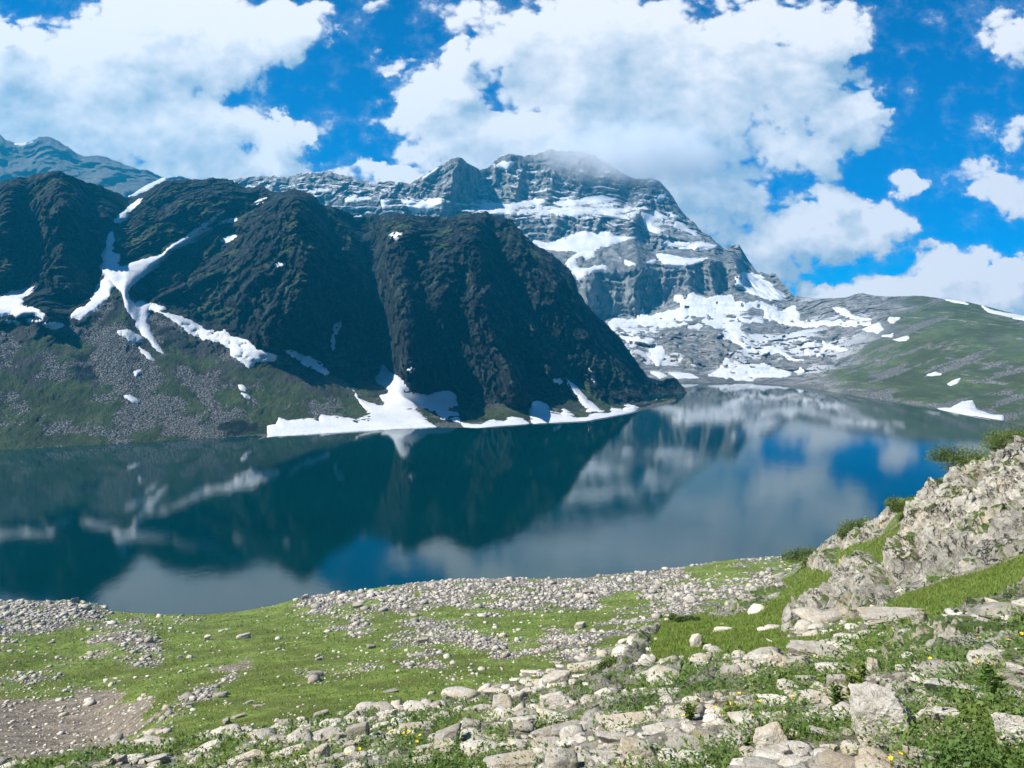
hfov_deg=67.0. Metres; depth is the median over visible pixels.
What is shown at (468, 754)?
rock
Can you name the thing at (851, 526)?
juniper bush
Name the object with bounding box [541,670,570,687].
boulder
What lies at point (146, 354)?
snow patch
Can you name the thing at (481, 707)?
boulder
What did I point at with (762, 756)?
rubble
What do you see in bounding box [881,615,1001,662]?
rock outcrop
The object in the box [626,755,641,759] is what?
rock
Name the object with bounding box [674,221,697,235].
snow patch
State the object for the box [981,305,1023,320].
snow patch
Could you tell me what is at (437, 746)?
boulder
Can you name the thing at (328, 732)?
boulder
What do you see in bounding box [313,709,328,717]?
boulder
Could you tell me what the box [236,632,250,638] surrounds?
boulder
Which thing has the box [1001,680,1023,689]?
boulder
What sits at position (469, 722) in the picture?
boulder
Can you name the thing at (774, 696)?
boulder
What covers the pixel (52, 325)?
snow patch
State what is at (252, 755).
boulder
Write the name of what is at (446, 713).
rock
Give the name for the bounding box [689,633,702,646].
boulder
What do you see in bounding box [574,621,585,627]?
boulder
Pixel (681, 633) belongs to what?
turf grass
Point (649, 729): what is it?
boulder
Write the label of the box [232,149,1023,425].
mountain
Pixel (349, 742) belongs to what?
boulder
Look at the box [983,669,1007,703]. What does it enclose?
leafy plant
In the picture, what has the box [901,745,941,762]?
boulder
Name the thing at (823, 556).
rock outcrop
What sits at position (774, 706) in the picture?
rocks
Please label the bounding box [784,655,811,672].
boulder
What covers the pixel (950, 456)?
juniper bush
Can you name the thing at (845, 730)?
boulder
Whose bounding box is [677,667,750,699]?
rock outcrop
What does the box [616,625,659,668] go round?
rock outcrop
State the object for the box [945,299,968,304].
snow patch
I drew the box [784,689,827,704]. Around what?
boulder
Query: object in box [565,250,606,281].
snow patch
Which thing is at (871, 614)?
boulder
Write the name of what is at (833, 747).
boulder
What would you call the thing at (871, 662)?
boulder
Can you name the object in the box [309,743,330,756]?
boulder
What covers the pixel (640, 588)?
boulder
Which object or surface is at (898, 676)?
rock
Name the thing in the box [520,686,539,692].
rock
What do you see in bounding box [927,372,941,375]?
snow patch
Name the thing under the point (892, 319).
snow patch
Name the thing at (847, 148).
sky
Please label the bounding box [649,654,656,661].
boulder
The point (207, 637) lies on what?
boulder
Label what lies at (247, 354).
snow patch
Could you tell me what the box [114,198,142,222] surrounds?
snow patch
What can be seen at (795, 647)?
boulder
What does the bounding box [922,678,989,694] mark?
boulder
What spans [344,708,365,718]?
boulder
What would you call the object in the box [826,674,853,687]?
boulder
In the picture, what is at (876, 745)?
boulder
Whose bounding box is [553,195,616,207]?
snow patch
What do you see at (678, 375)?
snow patch
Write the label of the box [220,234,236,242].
snow patch
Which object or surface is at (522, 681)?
boulder
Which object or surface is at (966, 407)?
snow patch
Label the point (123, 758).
boulder
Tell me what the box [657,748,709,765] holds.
boulder
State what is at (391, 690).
boulder
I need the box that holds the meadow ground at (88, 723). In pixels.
[0,556,799,761]
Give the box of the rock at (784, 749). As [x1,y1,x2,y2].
[754,743,791,754]
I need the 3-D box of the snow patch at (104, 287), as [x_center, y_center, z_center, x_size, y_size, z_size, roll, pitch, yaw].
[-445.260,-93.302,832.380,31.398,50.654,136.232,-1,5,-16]
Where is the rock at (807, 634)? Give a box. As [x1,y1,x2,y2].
[802,630,828,636]
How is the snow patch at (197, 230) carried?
on the mountain ridge
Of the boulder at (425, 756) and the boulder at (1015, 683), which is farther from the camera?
the boulder at (425, 756)
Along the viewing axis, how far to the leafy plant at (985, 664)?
6.97 m
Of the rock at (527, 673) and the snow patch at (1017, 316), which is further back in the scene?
the snow patch at (1017, 316)
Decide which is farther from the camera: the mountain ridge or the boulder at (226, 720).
the mountain ridge
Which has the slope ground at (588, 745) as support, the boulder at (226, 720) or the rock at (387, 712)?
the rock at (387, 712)
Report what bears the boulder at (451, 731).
on the slope ground at (588, 745)
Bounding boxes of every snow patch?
[0,285,44,319]
[14,140,34,145]
[42,321,63,329]
[71,277,114,319]
[98,228,212,353]
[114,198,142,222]
[117,329,141,342]
[124,394,139,403]
[128,177,168,196]
[133,369,141,375]
[138,346,154,360]
[149,303,276,367]
[186,210,224,236]
[216,217,236,224]
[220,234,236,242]
[238,384,246,390]
[267,365,460,436]
[274,261,282,267]
[284,349,328,374]
[331,321,341,350]
[344,194,359,201]
[354,215,362,220]
[381,199,390,208]
[390,232,402,239]
[401,198,442,212]
[422,167,439,178]
[461,416,528,427]
[480,198,544,215]
[496,161,513,171]
[529,378,638,423]
[533,230,633,252]
[548,208,593,217]
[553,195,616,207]
[553,378,562,384]
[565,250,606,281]
[600,208,627,215]
[606,292,870,337]
[619,257,634,265]
[620,335,654,345]
[641,211,667,233]
[649,343,664,366]
[650,371,666,378]
[654,192,665,203]
[656,253,707,267]
[662,239,715,249]
[665,211,685,217]
[668,372,697,378]
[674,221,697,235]
[708,358,774,380]
[723,319,756,350]
[735,272,787,300]
[757,344,803,360]
[772,368,791,377]
[794,367,804,373]
[798,337,816,355]
[816,340,847,356]
[833,307,871,319]
[862,322,883,333]
[882,333,893,336]
[888,317,899,322]
[893,336,908,340]
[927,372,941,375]
[937,400,1003,419]
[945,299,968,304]
[947,378,959,385]
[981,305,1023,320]
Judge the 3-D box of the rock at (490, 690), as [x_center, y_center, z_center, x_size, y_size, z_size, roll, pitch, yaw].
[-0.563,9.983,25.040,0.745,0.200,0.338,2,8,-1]
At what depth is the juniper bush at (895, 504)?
40.91 m
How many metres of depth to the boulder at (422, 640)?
122.11 m
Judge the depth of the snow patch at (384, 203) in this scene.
2251.31 m
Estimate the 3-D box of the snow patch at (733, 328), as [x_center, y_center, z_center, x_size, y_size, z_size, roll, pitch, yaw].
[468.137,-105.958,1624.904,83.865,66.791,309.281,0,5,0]
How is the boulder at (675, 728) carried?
on the slope ground at (588, 745)
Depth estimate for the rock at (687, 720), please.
7.43 m
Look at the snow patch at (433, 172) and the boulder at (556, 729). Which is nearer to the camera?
the boulder at (556, 729)
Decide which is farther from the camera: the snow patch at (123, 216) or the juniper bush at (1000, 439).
the snow patch at (123, 216)
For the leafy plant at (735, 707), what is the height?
0.247 m
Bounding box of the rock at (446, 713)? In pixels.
[426,710,448,719]
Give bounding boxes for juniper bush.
[597,652,622,670]
[668,612,699,621]
[779,546,816,566]
[835,515,873,537]
[883,496,913,512]
[922,477,942,486]
[923,442,990,470]
[979,423,1023,450]
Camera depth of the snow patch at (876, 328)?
1402.81 m
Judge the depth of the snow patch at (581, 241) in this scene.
2180.87 m
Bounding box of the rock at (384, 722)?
[370,721,389,729]
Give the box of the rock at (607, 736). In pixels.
[594,730,626,742]
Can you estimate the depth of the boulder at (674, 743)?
6.83 m
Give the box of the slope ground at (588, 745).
[50,499,1023,767]
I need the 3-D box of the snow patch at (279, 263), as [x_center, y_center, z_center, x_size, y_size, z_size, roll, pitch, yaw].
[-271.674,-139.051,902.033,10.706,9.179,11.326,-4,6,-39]
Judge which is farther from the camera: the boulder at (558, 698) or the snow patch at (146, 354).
the snow patch at (146, 354)
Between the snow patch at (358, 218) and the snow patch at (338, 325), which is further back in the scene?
the snow patch at (358, 218)
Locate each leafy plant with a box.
[677,696,698,720]
[719,693,744,722]
[828,681,846,704]
[842,667,861,699]
[852,660,867,683]
[941,714,967,729]
[973,659,994,683]
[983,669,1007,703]
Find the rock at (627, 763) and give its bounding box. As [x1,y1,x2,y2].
[618,761,633,767]
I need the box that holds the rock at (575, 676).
[572,674,584,678]
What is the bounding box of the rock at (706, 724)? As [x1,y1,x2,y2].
[701,722,713,726]
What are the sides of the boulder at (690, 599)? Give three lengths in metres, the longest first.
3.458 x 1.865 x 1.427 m
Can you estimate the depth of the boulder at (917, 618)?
13.14 m
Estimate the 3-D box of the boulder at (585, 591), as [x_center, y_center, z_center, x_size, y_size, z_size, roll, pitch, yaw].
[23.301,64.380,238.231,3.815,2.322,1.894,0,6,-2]
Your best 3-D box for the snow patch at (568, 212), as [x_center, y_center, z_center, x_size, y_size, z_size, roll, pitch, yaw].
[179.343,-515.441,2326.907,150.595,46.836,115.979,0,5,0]
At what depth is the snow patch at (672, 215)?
2410.80 m
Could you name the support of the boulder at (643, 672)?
on the slope ground at (588, 745)
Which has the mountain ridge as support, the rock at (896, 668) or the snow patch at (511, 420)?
the snow patch at (511, 420)
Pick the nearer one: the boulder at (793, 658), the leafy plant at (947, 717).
the leafy plant at (947, 717)
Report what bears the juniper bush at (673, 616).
on the slope ground at (588, 745)
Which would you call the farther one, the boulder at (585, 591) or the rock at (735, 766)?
the boulder at (585, 591)
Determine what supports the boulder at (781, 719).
on the slope ground at (588, 745)
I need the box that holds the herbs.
[0,554,1023,767]
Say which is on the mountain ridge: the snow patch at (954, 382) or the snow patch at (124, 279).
the snow patch at (124, 279)
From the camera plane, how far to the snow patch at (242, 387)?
754.91 m
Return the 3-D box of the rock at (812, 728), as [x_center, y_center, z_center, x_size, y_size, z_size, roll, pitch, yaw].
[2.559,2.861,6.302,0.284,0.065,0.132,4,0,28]
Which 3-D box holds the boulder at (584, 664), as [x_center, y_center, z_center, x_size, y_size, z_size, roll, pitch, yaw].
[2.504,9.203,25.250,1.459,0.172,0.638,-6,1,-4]
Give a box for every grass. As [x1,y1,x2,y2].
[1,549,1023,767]
[646,495,1023,661]
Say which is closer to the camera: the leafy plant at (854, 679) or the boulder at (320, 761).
the leafy plant at (854, 679)
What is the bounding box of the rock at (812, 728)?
[809,725,838,737]
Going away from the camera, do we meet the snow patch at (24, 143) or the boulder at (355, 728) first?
the boulder at (355, 728)
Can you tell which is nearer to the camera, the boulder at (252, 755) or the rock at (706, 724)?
the rock at (706, 724)
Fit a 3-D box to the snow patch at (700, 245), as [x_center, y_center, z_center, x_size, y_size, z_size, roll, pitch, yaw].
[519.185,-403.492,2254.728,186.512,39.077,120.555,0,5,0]
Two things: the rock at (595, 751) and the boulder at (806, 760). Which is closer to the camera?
the boulder at (806, 760)
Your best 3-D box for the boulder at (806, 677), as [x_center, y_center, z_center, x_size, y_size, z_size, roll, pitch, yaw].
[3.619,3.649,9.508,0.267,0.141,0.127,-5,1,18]
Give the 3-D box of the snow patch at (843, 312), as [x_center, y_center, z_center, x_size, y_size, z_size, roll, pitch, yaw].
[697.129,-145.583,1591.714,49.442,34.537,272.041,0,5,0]
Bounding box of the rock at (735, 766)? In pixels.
[728,765,761,767]
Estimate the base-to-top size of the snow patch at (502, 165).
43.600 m
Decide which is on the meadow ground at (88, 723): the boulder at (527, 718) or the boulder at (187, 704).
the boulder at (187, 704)
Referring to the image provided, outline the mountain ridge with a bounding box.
[0,171,686,449]
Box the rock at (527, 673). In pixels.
[520,669,537,677]
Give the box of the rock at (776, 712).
[773,711,788,717]
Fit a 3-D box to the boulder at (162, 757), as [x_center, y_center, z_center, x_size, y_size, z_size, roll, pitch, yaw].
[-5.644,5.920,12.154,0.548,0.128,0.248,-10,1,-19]
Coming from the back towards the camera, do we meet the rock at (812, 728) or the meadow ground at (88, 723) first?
the meadow ground at (88, 723)
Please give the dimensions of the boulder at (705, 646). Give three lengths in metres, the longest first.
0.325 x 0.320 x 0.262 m
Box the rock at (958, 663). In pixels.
[950,661,968,664]
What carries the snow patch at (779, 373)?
on the mountain at (977, 350)
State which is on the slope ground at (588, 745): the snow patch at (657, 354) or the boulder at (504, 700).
the boulder at (504, 700)
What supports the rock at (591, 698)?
on the slope ground at (588, 745)
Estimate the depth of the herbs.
8.96 m
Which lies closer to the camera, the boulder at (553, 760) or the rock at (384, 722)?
the boulder at (553, 760)
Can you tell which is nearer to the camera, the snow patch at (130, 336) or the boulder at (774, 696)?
the boulder at (774, 696)
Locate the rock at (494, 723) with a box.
[486,722,502,727]
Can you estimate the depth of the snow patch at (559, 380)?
930.37 m
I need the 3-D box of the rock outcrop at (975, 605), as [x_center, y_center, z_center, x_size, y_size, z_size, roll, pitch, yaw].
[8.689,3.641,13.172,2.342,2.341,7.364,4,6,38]
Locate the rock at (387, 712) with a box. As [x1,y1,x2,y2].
[378,709,396,717]
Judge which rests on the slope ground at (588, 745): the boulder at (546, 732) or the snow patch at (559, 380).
the boulder at (546, 732)
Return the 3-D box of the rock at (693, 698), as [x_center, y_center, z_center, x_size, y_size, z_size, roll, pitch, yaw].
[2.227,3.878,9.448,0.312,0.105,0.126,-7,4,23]
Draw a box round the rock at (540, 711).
[536,707,570,721]
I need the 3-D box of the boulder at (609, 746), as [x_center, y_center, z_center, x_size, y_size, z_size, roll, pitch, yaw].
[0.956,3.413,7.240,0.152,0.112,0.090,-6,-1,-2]
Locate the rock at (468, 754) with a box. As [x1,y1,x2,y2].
[462,753,479,760]
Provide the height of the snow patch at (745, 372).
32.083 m
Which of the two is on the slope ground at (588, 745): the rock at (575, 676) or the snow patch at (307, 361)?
the rock at (575, 676)
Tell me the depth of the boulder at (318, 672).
89.23 m
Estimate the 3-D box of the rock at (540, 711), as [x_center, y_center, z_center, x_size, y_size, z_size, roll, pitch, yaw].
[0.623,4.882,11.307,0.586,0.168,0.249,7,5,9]
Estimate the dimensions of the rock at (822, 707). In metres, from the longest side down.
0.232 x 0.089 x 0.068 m
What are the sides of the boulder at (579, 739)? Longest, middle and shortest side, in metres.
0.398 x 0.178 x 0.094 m
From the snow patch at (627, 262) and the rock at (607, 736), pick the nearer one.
the rock at (607, 736)
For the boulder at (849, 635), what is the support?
on the slope ground at (588, 745)
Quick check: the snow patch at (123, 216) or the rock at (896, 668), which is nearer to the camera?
the rock at (896, 668)
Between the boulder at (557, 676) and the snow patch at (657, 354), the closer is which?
the boulder at (557, 676)
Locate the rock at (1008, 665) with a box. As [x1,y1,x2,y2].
[1004,662,1023,668]
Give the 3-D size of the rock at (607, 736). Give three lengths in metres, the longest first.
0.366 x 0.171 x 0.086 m
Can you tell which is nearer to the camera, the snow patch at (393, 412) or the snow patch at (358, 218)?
the snow patch at (393, 412)
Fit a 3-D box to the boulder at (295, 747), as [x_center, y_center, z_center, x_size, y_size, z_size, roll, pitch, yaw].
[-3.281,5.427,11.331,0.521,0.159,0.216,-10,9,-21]
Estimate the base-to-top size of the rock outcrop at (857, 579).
6.923 m
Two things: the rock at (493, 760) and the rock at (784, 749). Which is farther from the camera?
the rock at (493, 760)
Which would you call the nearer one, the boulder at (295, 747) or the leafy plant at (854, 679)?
the leafy plant at (854, 679)
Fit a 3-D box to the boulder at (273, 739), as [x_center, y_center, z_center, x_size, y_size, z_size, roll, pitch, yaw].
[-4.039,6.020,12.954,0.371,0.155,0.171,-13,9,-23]
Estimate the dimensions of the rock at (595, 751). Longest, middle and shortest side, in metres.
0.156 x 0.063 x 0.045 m
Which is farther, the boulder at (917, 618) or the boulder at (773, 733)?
the boulder at (917, 618)
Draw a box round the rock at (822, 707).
[818,705,831,712]
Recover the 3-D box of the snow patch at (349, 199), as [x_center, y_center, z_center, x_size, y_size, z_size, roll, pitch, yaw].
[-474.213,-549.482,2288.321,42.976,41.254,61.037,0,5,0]
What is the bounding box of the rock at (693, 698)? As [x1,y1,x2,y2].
[681,696,705,702]
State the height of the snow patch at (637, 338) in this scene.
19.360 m
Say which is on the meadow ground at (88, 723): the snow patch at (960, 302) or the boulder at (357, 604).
the boulder at (357, 604)
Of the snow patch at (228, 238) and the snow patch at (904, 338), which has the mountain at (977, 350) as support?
the snow patch at (904, 338)
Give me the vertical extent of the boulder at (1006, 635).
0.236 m
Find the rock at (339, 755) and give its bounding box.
[334,752,345,757]
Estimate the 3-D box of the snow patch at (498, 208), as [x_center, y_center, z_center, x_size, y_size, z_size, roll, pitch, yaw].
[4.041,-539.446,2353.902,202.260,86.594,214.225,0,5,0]
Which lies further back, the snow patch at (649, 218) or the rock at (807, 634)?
the snow patch at (649, 218)
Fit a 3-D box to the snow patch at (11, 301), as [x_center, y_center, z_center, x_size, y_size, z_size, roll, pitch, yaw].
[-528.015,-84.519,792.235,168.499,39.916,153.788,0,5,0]
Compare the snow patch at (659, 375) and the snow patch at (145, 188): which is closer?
the snow patch at (659, 375)
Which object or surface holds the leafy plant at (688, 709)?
on the slope ground at (588, 745)
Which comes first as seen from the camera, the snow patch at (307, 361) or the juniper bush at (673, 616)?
the juniper bush at (673, 616)
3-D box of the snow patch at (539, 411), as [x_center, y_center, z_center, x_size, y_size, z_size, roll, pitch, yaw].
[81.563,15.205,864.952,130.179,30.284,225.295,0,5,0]
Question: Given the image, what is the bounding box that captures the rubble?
[0,577,1023,767]
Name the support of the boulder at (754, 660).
on the slope ground at (588, 745)
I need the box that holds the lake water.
[0,382,1023,613]
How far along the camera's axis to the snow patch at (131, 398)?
692.66 m
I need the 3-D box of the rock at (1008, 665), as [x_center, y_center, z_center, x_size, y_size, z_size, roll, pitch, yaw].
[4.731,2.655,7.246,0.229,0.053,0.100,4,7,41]
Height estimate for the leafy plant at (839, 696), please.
0.292 m
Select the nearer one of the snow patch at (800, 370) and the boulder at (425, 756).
the boulder at (425, 756)
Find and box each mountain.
[0,135,191,196]
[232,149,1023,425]
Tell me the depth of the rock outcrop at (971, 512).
26.51 m
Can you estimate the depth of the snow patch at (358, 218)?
1314.75 m
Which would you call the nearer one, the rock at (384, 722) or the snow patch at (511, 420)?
the rock at (384, 722)
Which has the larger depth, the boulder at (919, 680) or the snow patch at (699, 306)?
the snow patch at (699, 306)
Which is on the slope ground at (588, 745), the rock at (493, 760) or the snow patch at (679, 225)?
the rock at (493, 760)
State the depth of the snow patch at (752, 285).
2045.89 m
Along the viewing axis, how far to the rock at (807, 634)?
19.82 m
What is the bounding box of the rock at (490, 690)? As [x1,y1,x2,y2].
[483,687,504,694]
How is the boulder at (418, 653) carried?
on the meadow ground at (88, 723)
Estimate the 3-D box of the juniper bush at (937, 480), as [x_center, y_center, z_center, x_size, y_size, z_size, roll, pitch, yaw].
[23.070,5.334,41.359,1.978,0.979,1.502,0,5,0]
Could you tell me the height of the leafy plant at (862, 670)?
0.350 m
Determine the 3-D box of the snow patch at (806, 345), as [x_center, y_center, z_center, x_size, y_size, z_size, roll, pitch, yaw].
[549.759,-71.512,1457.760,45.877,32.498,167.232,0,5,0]
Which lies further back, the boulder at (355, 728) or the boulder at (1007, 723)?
the boulder at (355, 728)
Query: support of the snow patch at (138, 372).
on the mountain ridge
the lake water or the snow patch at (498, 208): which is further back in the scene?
the snow patch at (498, 208)
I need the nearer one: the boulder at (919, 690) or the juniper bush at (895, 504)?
the boulder at (919, 690)
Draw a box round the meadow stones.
[0,554,802,753]
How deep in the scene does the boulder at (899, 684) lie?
7.37 m
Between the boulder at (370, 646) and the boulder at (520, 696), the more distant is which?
the boulder at (370, 646)
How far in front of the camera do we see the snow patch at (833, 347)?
1369.43 m
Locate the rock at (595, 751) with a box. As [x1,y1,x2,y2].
[589,749,601,753]
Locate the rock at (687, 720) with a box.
[678,719,693,724]
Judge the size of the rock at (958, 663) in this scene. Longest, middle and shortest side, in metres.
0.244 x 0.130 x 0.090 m
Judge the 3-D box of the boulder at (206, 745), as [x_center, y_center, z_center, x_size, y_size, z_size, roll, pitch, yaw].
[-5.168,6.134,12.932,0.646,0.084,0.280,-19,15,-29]
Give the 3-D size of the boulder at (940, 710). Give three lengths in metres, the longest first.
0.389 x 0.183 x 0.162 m
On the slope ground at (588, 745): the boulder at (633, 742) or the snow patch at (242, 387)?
the boulder at (633, 742)
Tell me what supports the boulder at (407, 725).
on the slope ground at (588, 745)
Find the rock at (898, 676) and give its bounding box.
[892,672,909,680]
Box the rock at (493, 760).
[483,749,539,767]
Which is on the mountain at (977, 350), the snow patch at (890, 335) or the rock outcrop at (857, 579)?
the snow patch at (890, 335)
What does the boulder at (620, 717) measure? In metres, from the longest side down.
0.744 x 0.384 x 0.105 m
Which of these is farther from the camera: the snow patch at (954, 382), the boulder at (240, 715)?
the snow patch at (954, 382)
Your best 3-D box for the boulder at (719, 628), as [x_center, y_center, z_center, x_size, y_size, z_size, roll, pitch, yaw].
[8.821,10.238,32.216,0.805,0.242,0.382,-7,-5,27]
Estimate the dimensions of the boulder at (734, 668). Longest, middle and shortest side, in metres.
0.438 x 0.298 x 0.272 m
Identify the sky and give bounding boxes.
[0,0,1023,314]
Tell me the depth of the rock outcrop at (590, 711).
10.46 m
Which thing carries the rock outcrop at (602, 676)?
on the slope ground at (588, 745)
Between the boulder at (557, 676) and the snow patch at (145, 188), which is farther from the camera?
the snow patch at (145, 188)
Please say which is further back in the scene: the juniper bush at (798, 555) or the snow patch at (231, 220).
the snow patch at (231, 220)
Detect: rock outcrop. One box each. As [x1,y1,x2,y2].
[566,660,685,699]
[580,687,663,729]
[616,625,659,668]
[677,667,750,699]
[708,577,787,616]
[780,550,895,637]
[806,505,896,572]
[881,435,1023,592]
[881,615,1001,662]
[957,577,1023,612]
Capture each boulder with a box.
[70,597,79,602]
[102,754,127,764]
[137,753,170,763]
[182,702,193,706]
[193,739,221,751]
[204,634,210,640]
[222,716,230,724]
[224,749,265,764]
[231,712,244,718]
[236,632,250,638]
[260,737,279,748]
[270,743,305,758]
[305,756,337,767]
[308,670,323,675]
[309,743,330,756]
[312,726,347,740]
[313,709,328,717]
[341,738,363,747]
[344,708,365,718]
[345,721,369,737]
[352,602,362,607]
[366,644,375,648]
[369,738,397,748]
[383,688,396,692]
[398,721,434,730]
[401,754,432,765]
[411,652,425,655]
[413,738,455,755]
[417,637,428,643]
[434,723,461,743]
[461,717,480,729]
[463,704,491,715]
[483,733,501,741]
[491,694,512,710]
[506,715,537,725]
[508,691,532,704]
[519,678,534,684]
[530,727,552,737]
[539,690,568,708]
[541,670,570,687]
[544,719,579,735]
[545,746,578,767]
[556,736,587,747]
[566,660,603,671]
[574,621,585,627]
[582,589,593,593]
[595,711,654,731]
[606,743,619,750]
[621,737,658,758]
[628,670,647,679]
[637,586,647,590]
[642,722,664,734]
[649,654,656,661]
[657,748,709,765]
[665,725,685,737]
[665,732,721,749]
[684,596,697,601]
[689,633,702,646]
[703,643,711,650]
[713,626,731,631]
[715,664,743,677]
[746,654,785,671]
[753,722,788,745]
[756,694,791,706]
[769,718,790,726]
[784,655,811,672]
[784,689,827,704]
[786,640,845,658]
[795,675,816,683]
[797,756,813,766]
[820,744,838,750]
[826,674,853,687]
[832,633,864,640]
[840,727,854,735]
[848,682,914,736]
[857,606,926,627]
[866,657,881,672]
[872,741,888,750]
[892,680,912,694]
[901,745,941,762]
[908,611,927,624]
[913,706,960,725]
[915,688,928,694]
[918,675,929,687]
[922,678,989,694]
[990,712,1023,751]
[997,630,1019,644]
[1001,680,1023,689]
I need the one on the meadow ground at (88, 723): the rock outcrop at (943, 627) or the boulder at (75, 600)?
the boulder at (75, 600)
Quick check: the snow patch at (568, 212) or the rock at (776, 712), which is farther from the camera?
the snow patch at (568, 212)
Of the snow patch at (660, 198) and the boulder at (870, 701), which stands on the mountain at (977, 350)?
the snow patch at (660, 198)
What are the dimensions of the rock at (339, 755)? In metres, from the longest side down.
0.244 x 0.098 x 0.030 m
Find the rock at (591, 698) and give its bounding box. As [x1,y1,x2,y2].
[586,694,600,699]
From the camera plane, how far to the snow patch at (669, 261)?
2073.66 m
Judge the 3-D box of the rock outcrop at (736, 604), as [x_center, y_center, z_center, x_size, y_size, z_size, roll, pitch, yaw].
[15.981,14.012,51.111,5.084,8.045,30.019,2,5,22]
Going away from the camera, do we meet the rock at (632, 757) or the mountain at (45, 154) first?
the rock at (632, 757)
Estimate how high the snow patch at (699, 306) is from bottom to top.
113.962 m
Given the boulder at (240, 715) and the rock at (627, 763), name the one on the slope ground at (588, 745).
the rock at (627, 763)
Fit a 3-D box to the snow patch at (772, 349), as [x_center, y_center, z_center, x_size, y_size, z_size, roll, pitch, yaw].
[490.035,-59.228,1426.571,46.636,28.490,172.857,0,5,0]
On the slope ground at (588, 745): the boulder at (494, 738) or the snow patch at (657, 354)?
the boulder at (494, 738)
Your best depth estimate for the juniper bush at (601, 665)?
23.29 m
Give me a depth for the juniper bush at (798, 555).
58.61 m
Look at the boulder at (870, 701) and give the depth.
6.02 m
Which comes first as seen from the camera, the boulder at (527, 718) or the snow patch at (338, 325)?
the boulder at (527, 718)
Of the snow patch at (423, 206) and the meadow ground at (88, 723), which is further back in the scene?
the snow patch at (423, 206)
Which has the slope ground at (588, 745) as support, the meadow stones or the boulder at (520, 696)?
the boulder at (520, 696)
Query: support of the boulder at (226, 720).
on the meadow ground at (88, 723)
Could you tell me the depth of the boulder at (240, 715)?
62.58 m
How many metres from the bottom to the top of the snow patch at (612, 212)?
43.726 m
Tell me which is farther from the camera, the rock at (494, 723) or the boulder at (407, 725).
the boulder at (407, 725)
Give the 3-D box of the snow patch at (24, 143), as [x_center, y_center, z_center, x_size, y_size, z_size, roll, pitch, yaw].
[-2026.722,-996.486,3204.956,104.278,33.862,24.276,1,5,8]
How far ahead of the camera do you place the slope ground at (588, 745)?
12.81 m
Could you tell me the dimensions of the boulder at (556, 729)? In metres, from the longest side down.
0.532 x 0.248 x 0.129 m
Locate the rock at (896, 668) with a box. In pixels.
[894,664,905,669]
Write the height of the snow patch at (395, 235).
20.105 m
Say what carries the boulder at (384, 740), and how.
on the slope ground at (588, 745)

